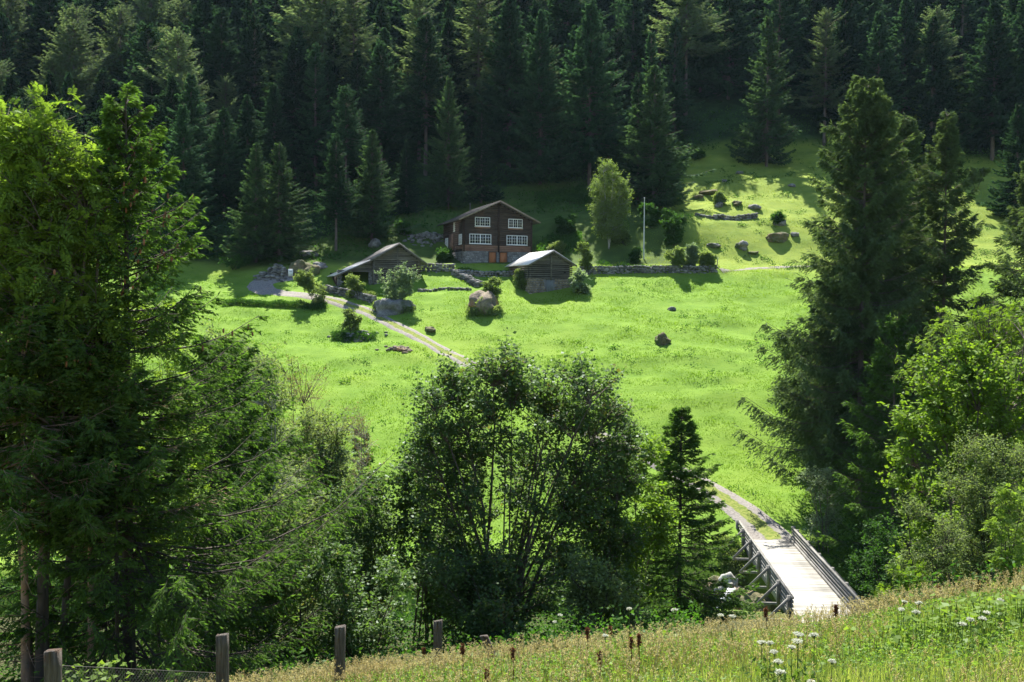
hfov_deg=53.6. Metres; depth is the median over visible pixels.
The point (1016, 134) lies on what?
spruce tree
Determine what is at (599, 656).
dock plant
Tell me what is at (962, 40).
spruce tree
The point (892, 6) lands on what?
spruce tree
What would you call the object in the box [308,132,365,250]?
spruce tree
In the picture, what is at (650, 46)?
spruce tree
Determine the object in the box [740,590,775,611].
boulder
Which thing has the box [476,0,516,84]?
spruce tree
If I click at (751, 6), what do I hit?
spruce tree
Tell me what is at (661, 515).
maple tree
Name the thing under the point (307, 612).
elder bush
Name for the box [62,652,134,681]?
leafy plant
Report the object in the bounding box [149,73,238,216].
spruce tree
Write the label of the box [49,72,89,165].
spruce tree
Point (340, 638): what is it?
fence post
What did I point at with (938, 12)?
larch tree
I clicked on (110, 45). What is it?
larch tree
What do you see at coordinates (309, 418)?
hazel bush
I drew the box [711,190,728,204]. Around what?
bush
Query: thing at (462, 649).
dock plant
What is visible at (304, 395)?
dry shrub
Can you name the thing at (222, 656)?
fence post
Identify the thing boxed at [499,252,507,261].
door
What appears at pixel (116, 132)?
spruce tree
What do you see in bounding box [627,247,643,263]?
bush
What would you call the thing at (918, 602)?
umbel flower
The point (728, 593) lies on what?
waterfall
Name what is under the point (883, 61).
spruce tree
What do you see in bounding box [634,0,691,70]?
spruce tree
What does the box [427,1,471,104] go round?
spruce tree
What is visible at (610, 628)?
dock plant
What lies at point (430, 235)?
stone heap
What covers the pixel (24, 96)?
spruce tree
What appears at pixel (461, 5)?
spruce tree
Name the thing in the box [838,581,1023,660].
leafy plant
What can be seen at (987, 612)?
umbel flower
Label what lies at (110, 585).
spruce tree
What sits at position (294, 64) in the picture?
spruce tree
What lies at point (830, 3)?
spruce tree
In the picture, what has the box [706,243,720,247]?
boulder
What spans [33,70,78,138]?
spruce tree
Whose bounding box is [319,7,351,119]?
spruce tree
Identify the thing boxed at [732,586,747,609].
boulder
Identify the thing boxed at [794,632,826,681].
umbel flower
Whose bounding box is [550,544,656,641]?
hazel bush
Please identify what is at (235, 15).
spruce tree
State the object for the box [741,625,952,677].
leafy plant
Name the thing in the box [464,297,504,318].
weed ring
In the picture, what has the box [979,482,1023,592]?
ash tree
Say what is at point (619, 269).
dry stone wall
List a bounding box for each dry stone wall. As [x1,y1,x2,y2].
[325,285,376,302]
[417,287,471,291]
[418,263,455,272]
[451,269,482,286]
[452,269,512,276]
[578,264,717,274]
[695,213,757,220]
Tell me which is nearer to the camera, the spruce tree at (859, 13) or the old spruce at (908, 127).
the old spruce at (908, 127)
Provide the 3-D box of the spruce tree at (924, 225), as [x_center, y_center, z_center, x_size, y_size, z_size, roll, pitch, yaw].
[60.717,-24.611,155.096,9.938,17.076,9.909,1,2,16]
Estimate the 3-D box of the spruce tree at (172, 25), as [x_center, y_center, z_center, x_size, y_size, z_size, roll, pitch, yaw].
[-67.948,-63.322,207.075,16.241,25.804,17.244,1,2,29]
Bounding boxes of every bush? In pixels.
[181,317,305,650]
[217,337,328,652]
[218,254,255,269]
[232,479,333,670]
[272,401,364,637]
[272,426,361,631]
[291,532,425,666]
[293,266,327,303]
[318,462,403,648]
[334,473,397,612]
[340,307,363,331]
[344,271,365,298]
[374,262,421,299]
[394,218,412,234]
[409,535,535,653]
[434,246,453,261]
[481,276,503,303]
[513,268,527,289]
[545,240,566,252]
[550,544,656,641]
[553,213,578,234]
[567,266,590,294]
[574,241,593,272]
[611,227,632,245]
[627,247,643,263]
[637,202,668,226]
[659,208,691,245]
[663,245,688,268]
[684,242,701,265]
[691,150,706,159]
[698,248,718,269]
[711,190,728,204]
[769,210,788,223]
[794,462,850,552]
[839,545,885,613]
[853,512,913,607]
[871,558,927,609]
[964,166,991,187]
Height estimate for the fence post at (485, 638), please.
1.008 m
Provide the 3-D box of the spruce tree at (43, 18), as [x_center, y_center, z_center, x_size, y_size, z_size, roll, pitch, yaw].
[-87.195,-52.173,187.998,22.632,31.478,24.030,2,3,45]
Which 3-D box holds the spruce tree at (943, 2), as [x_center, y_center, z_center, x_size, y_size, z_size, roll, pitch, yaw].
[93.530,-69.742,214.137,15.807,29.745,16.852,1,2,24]
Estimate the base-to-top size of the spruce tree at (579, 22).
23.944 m
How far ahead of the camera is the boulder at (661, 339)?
114.44 m
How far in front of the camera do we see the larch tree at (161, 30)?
178.87 m
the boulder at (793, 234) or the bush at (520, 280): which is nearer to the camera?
the bush at (520, 280)
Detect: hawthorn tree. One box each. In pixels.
[885,490,972,600]
[930,425,1023,593]
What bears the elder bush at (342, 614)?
on the ground at (654, 247)
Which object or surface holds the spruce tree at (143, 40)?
on the ground at (654, 247)
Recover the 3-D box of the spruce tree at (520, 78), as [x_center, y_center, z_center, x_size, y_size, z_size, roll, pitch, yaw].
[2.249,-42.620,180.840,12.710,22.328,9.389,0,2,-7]
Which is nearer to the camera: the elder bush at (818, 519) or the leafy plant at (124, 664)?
the leafy plant at (124, 664)
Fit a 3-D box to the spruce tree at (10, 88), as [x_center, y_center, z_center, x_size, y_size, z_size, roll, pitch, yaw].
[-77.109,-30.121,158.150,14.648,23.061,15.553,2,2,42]
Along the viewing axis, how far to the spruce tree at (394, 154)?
175.83 m
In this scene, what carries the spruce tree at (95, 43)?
on the ground at (654, 247)
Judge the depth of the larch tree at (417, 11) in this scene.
177.85 m
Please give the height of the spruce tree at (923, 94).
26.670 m
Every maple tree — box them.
[380,434,474,644]
[393,327,643,639]
[546,386,656,635]
[588,432,688,628]
[875,329,1023,597]
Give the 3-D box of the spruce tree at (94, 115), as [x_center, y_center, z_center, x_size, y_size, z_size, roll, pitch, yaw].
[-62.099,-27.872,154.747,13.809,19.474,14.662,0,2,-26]
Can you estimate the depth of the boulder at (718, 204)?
158.50 m
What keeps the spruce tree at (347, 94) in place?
on the ground at (654, 247)
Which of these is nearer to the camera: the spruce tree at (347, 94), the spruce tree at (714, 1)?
the spruce tree at (347, 94)
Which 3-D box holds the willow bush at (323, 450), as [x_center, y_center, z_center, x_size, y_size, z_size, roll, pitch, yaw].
[-8.307,8.163,40.682,4.606,9.641,4.525,0,2,0]
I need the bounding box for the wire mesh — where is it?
[62,665,215,681]
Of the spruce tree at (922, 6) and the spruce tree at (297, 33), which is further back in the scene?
the spruce tree at (922, 6)
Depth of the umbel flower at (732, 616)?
13.16 m
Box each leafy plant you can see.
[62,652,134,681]
[414,647,559,666]
[526,661,627,681]
[545,628,699,654]
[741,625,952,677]
[778,613,815,628]
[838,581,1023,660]
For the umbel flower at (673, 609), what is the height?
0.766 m
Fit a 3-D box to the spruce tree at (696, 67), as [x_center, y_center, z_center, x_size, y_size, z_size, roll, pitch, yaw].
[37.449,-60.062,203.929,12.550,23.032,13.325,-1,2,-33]
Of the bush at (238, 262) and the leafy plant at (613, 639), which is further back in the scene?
the bush at (238, 262)
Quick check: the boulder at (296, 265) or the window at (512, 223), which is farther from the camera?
the window at (512, 223)
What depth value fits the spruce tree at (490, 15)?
202.71 m
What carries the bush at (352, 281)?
on the ground at (654, 247)
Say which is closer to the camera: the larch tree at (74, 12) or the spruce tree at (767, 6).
the larch tree at (74, 12)
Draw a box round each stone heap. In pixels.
[253,263,287,281]
[327,330,387,341]
[375,345,412,352]
[402,231,444,246]
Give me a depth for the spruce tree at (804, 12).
209.25 m
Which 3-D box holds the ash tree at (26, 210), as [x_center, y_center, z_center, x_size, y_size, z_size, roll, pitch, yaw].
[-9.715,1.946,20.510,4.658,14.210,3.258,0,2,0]
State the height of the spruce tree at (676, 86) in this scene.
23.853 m
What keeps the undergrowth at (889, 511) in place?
on the ground at (654, 247)
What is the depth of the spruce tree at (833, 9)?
221.53 m
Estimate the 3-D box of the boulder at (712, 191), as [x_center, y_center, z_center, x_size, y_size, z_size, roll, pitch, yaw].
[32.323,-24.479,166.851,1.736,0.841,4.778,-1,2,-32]
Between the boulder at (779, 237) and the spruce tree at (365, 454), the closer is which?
the spruce tree at (365, 454)
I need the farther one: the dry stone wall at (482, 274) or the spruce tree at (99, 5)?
the spruce tree at (99, 5)
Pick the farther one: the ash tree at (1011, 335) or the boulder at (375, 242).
the boulder at (375, 242)
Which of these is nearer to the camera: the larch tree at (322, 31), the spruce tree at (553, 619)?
the spruce tree at (553, 619)
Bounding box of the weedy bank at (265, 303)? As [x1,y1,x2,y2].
[220,298,327,310]
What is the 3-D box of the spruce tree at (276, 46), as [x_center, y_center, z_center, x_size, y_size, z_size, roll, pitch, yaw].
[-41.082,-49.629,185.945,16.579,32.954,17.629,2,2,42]
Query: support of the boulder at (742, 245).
on the ground at (654, 247)
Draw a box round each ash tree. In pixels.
[0,81,148,681]
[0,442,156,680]
[97,291,226,681]
[874,304,982,592]
[927,285,1023,586]
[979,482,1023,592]
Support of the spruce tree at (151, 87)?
on the ground at (654, 247)
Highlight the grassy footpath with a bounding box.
[719,265,822,272]
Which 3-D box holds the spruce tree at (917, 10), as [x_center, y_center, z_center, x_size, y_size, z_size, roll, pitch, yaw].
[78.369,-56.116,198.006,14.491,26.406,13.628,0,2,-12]
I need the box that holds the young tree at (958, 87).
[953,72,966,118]
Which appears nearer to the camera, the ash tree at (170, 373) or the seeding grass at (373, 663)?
the seeding grass at (373, 663)
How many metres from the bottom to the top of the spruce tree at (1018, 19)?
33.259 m
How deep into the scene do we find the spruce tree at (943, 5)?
213.23 m
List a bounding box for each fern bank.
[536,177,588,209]
[536,229,584,255]
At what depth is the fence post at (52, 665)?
10.66 m
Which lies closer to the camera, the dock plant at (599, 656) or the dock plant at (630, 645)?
the dock plant at (599, 656)
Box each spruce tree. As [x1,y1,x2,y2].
[0,0,42,40]
[0,12,37,115]
[0,72,36,129]
[0,80,418,681]
[0,96,43,179]
[0,285,215,681]
[0,316,247,681]
[5,0,108,122]
[18,88,31,117]
[19,6,41,54]
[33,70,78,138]
[34,413,207,681]
[43,29,88,144]
[44,97,90,211]
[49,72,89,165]
[50,334,374,681]
[53,0,137,65]
[64,0,92,48]
[73,95,116,188]
[74,5,100,52]
[79,67,116,141]
[85,31,144,139]
[91,0,121,73]
[105,106,162,203]
[107,32,128,85]
[111,114,167,238]
[112,21,177,124]
[136,64,167,177]
[138,103,227,259]
[142,0,189,77]
[144,74,204,196]
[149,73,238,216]
[169,0,235,31]
[171,0,225,102]
[180,4,236,67]
[187,7,272,160]
[194,107,271,216]
[198,0,272,75]
[212,143,304,262]
[215,0,269,133]
[219,94,291,211]
[221,0,273,99]
[227,22,245,78]
[231,12,272,169]
[233,142,322,261]
[248,36,344,184]
[254,0,274,66]
[255,0,283,50]
[255,26,323,170]
[255,82,308,207]
[261,0,295,115]
[261,0,316,83]
[289,42,362,195]
[300,0,362,50]
[302,59,353,173]
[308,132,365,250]
[316,84,372,202]
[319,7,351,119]
[330,50,398,179]
[330,129,420,239]
[332,0,393,56]
[338,429,396,617]
[342,0,408,85]
[347,40,417,177]
[351,27,438,165]
[359,3,408,94]
[363,0,418,75]
[364,0,440,72]
[386,13,473,175]
[388,139,424,215]
[407,0,464,81]
[408,18,485,147]
[416,76,482,209]
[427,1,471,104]
[453,0,489,123]
[460,0,569,166]
[476,0,494,57]
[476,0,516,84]
[480,1,555,53]
[494,0,551,42]
[499,9,583,184]
[503,41,542,127]
[510,0,563,115]
[524,0,564,58]
[524,0,619,87]
[535,0,632,185]
[544,493,646,628]
[551,25,616,137]
[563,18,593,96]
[564,0,620,29]
[566,0,615,54]
[583,65,714,210]
[585,43,635,157]
[604,26,634,95]
[606,404,763,633]
[607,0,661,61]
[608,72,669,199]
[611,0,672,105]
[612,0,656,41]
[626,31,681,155]
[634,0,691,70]
[655,0,694,79]
[658,17,708,136]
[669,0,726,91]
[681,0,782,99]
[704,0,733,49]
[715,0,820,114]
[716,0,764,65]
[724,14,803,166]
[742,0,763,27]
[749,0,770,58]
[753,0,824,71]
[758,0,815,73]
[765,286,872,478]
[787,0,846,95]
[799,312,962,595]
[802,0,871,130]
[803,0,873,105]
[806,0,838,27]
[828,0,869,22]
[836,10,913,149]
[858,0,901,72]
[869,0,899,42]
[875,0,957,119]
[886,1,899,35]
[887,0,942,59]
[890,0,933,91]
[895,0,954,60]
[899,135,940,228]
[901,15,982,155]
[932,0,987,27]
[938,0,981,111]
[943,0,1023,160]
[946,0,985,81]
[948,17,1004,108]
[949,0,1006,34]
[961,0,1023,129]
[966,0,1023,108]
[976,104,1023,222]
[979,0,1009,38]
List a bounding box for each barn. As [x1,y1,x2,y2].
[327,242,427,285]
[505,250,576,293]
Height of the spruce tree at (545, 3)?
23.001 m
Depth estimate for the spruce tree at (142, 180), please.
147.36 m
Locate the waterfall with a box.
[717,588,734,607]
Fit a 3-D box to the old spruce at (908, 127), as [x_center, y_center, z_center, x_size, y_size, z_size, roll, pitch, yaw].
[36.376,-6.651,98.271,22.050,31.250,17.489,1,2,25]
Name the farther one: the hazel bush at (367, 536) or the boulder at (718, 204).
the boulder at (718, 204)
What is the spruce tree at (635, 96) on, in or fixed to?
on the ground at (654, 247)
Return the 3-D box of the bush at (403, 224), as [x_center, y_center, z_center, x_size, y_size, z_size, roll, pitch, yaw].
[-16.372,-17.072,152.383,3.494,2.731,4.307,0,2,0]
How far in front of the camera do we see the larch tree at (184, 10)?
191.91 m
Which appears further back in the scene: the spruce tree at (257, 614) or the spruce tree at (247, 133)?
the spruce tree at (247, 133)
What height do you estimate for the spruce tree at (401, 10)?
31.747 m
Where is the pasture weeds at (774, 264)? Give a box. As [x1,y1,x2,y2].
[683,154,1020,269]
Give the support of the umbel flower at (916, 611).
on the ground at (654, 247)
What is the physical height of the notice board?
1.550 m
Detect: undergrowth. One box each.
[0,558,1023,681]
[1,499,1022,618]
[2,105,1008,264]
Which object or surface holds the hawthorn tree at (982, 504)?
on the ground at (654, 247)
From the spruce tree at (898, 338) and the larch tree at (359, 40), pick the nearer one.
the spruce tree at (898, 338)
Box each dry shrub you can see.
[278,354,352,631]
[314,400,382,545]
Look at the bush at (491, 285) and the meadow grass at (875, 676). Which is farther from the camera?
the bush at (491, 285)
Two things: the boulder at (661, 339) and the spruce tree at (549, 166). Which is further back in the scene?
the spruce tree at (549, 166)
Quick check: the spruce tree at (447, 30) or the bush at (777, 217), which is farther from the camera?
the spruce tree at (447, 30)
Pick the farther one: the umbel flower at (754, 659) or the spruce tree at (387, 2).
the spruce tree at (387, 2)
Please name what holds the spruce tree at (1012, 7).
on the ground at (654, 247)
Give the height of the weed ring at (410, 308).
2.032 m
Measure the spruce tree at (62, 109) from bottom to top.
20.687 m
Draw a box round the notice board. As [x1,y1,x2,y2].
[288,269,292,277]
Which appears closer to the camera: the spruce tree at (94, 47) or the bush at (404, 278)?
the bush at (404, 278)
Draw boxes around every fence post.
[44,648,61,681]
[216,633,228,681]
[334,624,345,680]
[433,619,441,664]
[480,635,496,660]
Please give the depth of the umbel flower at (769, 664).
10.30 m
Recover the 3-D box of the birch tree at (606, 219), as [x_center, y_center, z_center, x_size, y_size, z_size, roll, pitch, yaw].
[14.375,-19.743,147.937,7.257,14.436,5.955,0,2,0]
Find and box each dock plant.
[421,647,426,661]
[459,643,465,676]
[484,669,489,678]
[510,647,515,680]
[584,627,589,651]
[596,651,602,679]
[607,625,612,639]
[628,636,634,667]
[636,633,641,675]
[763,606,767,630]
[832,604,838,636]
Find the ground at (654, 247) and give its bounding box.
[0,5,1023,681]
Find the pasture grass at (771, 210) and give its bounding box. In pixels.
[612,145,1020,275]
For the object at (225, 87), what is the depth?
170.16 m
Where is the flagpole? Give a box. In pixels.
[643,197,644,258]
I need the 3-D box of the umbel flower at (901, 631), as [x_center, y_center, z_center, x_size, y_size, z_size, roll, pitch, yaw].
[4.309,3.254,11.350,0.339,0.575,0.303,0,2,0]
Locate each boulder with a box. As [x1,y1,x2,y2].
[289,259,320,276]
[300,250,317,256]
[312,262,327,268]
[368,238,380,247]
[373,298,415,316]
[425,326,435,331]
[467,290,498,314]
[654,332,670,345]
[693,194,703,198]
[697,575,719,593]
[699,189,717,193]
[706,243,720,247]
[714,572,738,590]
[715,202,722,207]
[732,200,741,205]
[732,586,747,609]
[735,240,748,250]
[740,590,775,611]
[748,204,761,209]
[748,251,758,254]
[765,232,788,242]
[773,220,785,225]
[790,232,798,236]
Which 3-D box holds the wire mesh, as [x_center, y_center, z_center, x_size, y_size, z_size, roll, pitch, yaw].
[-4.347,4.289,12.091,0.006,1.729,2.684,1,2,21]
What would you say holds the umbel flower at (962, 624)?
on the ground at (654, 247)
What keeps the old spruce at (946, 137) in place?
on the ground at (654, 247)
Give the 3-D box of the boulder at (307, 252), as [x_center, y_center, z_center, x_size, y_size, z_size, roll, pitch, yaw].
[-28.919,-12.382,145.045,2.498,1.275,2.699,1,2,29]
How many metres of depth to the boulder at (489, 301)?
123.01 m
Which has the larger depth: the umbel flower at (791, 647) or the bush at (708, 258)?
the bush at (708, 258)
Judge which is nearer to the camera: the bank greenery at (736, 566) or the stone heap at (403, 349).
the bank greenery at (736, 566)
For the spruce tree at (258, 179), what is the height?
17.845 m
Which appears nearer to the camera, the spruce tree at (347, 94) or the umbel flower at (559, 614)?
the umbel flower at (559, 614)
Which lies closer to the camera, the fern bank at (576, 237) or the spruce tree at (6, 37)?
the fern bank at (576, 237)
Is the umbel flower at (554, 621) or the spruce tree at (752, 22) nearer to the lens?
the umbel flower at (554, 621)
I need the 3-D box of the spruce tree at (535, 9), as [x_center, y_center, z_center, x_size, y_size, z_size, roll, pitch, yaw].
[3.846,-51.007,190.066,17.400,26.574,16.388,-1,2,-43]
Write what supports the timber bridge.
on the ground at (654, 247)
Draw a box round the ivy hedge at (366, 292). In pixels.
[325,283,377,295]
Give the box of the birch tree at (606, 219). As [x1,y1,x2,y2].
[585,157,634,248]
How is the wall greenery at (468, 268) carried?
on the ground at (654, 247)
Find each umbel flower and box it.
[545,620,562,651]
[551,613,565,647]
[589,634,613,666]
[612,607,636,663]
[666,608,684,638]
[711,613,727,640]
[724,615,738,648]
[745,640,776,680]
[755,641,779,681]
[762,649,788,681]
[772,658,783,681]
[775,631,812,680]
[775,669,785,675]
[776,645,807,681]
[783,638,821,681]
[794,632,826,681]
[819,658,849,681]
[882,607,912,650]
[891,600,912,631]
[905,609,933,648]
[907,601,928,638]
[945,622,980,664]
[950,616,990,654]
[966,616,1002,664]
[971,610,995,651]
[987,598,1015,640]
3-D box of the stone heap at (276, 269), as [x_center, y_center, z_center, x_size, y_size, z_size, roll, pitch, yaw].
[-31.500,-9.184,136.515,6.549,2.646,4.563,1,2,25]
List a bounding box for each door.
[488,252,495,262]
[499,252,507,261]
[545,278,554,291]
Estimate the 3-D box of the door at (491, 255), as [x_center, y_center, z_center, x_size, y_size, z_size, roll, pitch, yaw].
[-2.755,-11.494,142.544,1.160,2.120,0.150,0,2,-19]
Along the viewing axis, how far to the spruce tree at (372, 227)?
149.43 m
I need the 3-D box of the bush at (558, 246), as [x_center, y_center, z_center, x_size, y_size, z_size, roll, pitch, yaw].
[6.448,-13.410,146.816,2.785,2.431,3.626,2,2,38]
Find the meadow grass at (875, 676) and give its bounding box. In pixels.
[303,589,1023,681]
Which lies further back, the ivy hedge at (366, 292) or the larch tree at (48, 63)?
the larch tree at (48, 63)
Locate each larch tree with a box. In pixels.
[0,0,47,86]
[0,36,20,90]
[0,59,36,122]
[23,50,66,117]
[29,16,120,136]
[34,4,127,134]
[89,3,160,97]
[101,0,182,56]
[120,0,185,26]
[132,26,219,127]
[136,24,199,87]
[158,0,199,75]
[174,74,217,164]
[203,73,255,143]
[245,0,345,99]
[263,0,360,87]
[321,0,392,110]
[373,0,467,160]
[437,0,513,147]
[528,45,577,126]
[646,0,741,115]
[787,7,854,145]
[906,4,968,130]
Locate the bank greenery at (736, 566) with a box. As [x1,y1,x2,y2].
[712,532,751,588]
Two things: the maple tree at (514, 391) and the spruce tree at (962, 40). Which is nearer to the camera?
the maple tree at (514, 391)
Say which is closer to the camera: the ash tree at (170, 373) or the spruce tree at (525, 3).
the ash tree at (170, 373)
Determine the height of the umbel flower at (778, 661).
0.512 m
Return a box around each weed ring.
[328,329,378,342]
[371,299,416,314]
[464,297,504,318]
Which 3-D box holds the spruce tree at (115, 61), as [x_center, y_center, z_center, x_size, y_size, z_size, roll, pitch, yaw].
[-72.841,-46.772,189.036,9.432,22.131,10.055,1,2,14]
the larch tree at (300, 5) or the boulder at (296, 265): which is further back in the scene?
the larch tree at (300, 5)
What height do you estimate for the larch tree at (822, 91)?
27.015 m
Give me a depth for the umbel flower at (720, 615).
14.28 m
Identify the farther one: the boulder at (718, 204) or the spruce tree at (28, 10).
the spruce tree at (28, 10)
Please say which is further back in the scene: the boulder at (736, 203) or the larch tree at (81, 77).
the larch tree at (81, 77)
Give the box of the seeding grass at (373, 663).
[166,565,1023,681]
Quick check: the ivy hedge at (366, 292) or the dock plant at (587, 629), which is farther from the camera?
the ivy hedge at (366, 292)
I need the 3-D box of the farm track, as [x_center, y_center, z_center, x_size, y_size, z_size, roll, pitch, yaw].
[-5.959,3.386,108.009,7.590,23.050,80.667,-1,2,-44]
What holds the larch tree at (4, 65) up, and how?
on the ground at (654, 247)
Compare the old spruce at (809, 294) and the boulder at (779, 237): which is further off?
the boulder at (779, 237)
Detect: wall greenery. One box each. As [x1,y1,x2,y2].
[456,266,508,275]
[594,260,671,273]
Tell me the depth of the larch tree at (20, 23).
183.27 m
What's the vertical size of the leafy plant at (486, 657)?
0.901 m
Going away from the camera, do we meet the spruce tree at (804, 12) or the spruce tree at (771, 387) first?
the spruce tree at (771, 387)
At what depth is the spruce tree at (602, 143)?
170.87 m
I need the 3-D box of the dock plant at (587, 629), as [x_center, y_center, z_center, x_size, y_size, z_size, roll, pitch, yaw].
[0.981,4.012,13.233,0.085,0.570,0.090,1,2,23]
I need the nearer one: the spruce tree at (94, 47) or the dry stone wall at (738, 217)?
the dry stone wall at (738, 217)
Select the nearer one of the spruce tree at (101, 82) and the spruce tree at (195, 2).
the spruce tree at (101, 82)
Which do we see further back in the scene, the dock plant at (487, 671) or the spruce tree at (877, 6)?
the spruce tree at (877, 6)
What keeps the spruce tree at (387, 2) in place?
on the ground at (654, 247)
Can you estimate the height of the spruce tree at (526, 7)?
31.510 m
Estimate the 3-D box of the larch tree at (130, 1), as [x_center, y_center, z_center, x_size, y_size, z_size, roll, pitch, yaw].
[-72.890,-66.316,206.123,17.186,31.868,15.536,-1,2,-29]
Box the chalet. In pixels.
[437,200,540,262]
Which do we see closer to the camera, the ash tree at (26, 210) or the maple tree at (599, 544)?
the ash tree at (26, 210)
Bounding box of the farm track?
[247,275,791,539]
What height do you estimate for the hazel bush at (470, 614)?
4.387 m
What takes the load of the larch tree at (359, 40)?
on the ground at (654, 247)
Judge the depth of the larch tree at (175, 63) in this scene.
167.69 m
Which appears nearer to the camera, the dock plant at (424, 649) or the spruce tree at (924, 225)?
the dock plant at (424, 649)
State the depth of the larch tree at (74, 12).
178.03 m
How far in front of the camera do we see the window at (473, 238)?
141.82 m
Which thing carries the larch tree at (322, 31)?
on the ground at (654, 247)
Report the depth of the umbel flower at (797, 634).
9.95 m
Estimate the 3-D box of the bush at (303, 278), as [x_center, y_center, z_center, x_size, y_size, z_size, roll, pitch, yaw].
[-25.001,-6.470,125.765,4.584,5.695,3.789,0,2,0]
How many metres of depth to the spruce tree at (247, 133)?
156.15 m
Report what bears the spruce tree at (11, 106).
on the ground at (654, 247)
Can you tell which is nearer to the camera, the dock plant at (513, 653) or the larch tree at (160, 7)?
the dock plant at (513, 653)
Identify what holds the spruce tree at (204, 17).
on the ground at (654, 247)
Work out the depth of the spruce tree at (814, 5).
201.51 m
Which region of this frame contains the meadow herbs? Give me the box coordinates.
[283,585,1023,681]
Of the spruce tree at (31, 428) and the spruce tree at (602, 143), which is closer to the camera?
the spruce tree at (31, 428)
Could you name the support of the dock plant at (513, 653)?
on the ground at (654, 247)
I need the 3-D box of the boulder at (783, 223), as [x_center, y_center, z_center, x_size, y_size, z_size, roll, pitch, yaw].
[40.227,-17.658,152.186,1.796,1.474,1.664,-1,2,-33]
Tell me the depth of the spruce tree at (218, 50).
175.19 m
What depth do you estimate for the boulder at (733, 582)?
73.72 m
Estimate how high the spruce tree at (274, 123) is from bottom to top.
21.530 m
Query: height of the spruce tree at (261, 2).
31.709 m
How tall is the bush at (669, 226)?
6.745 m
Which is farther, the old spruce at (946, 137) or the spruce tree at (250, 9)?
the spruce tree at (250, 9)
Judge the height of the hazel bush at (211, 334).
13.403 m
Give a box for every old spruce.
[731,75,947,510]
[769,119,975,463]
[774,111,982,401]
[874,108,1022,477]
[936,160,1023,487]
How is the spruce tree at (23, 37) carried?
on the ground at (654, 247)
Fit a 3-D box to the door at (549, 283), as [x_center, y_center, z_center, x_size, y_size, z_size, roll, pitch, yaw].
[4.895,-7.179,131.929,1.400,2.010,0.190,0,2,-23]
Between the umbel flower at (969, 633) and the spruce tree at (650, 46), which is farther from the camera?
the spruce tree at (650, 46)
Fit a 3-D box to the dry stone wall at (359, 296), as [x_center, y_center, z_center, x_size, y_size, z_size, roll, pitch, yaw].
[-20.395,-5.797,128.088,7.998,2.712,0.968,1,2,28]
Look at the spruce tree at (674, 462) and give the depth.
41.81 m
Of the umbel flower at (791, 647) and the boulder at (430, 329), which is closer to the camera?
the umbel flower at (791, 647)
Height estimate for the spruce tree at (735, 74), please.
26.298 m
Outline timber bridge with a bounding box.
[728,520,871,622]
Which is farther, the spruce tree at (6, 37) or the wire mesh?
the spruce tree at (6, 37)
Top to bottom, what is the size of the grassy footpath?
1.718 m
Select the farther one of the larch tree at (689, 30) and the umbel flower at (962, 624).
the larch tree at (689, 30)
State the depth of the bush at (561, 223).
151.09 m
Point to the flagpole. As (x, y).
(644, 228)
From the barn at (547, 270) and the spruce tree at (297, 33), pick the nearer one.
the barn at (547, 270)
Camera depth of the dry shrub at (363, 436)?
42.98 m
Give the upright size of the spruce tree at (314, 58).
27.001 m
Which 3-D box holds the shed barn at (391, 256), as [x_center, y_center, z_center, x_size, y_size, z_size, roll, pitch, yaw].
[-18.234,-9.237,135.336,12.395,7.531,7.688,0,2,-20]
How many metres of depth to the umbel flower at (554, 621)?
15.60 m
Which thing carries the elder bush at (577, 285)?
on the ground at (654, 247)
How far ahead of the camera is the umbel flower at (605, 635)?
12.61 m
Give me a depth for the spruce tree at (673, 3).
204.26 m
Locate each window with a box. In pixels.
[458,234,461,244]
[469,234,491,244]
[474,217,489,226]
[507,235,527,245]
[508,219,522,228]
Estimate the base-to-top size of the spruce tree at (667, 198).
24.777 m
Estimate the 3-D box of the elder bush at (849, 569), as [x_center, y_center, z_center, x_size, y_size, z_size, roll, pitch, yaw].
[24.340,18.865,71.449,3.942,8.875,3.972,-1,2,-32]
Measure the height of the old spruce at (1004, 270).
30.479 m
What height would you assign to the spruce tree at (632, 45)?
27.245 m
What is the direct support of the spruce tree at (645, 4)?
on the ground at (654, 247)
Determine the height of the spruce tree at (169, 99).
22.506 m
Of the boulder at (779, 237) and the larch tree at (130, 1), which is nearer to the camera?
the boulder at (779, 237)
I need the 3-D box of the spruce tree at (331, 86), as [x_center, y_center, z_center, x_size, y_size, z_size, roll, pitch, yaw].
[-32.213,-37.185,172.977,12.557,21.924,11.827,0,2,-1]
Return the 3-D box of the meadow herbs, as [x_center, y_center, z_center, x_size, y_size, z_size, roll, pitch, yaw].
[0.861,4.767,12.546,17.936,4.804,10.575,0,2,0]
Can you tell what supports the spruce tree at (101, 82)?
on the ground at (654, 247)
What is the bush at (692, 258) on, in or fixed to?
on the ground at (654, 247)
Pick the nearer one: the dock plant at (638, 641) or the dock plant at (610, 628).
the dock plant at (638, 641)
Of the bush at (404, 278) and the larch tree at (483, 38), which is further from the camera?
the larch tree at (483, 38)

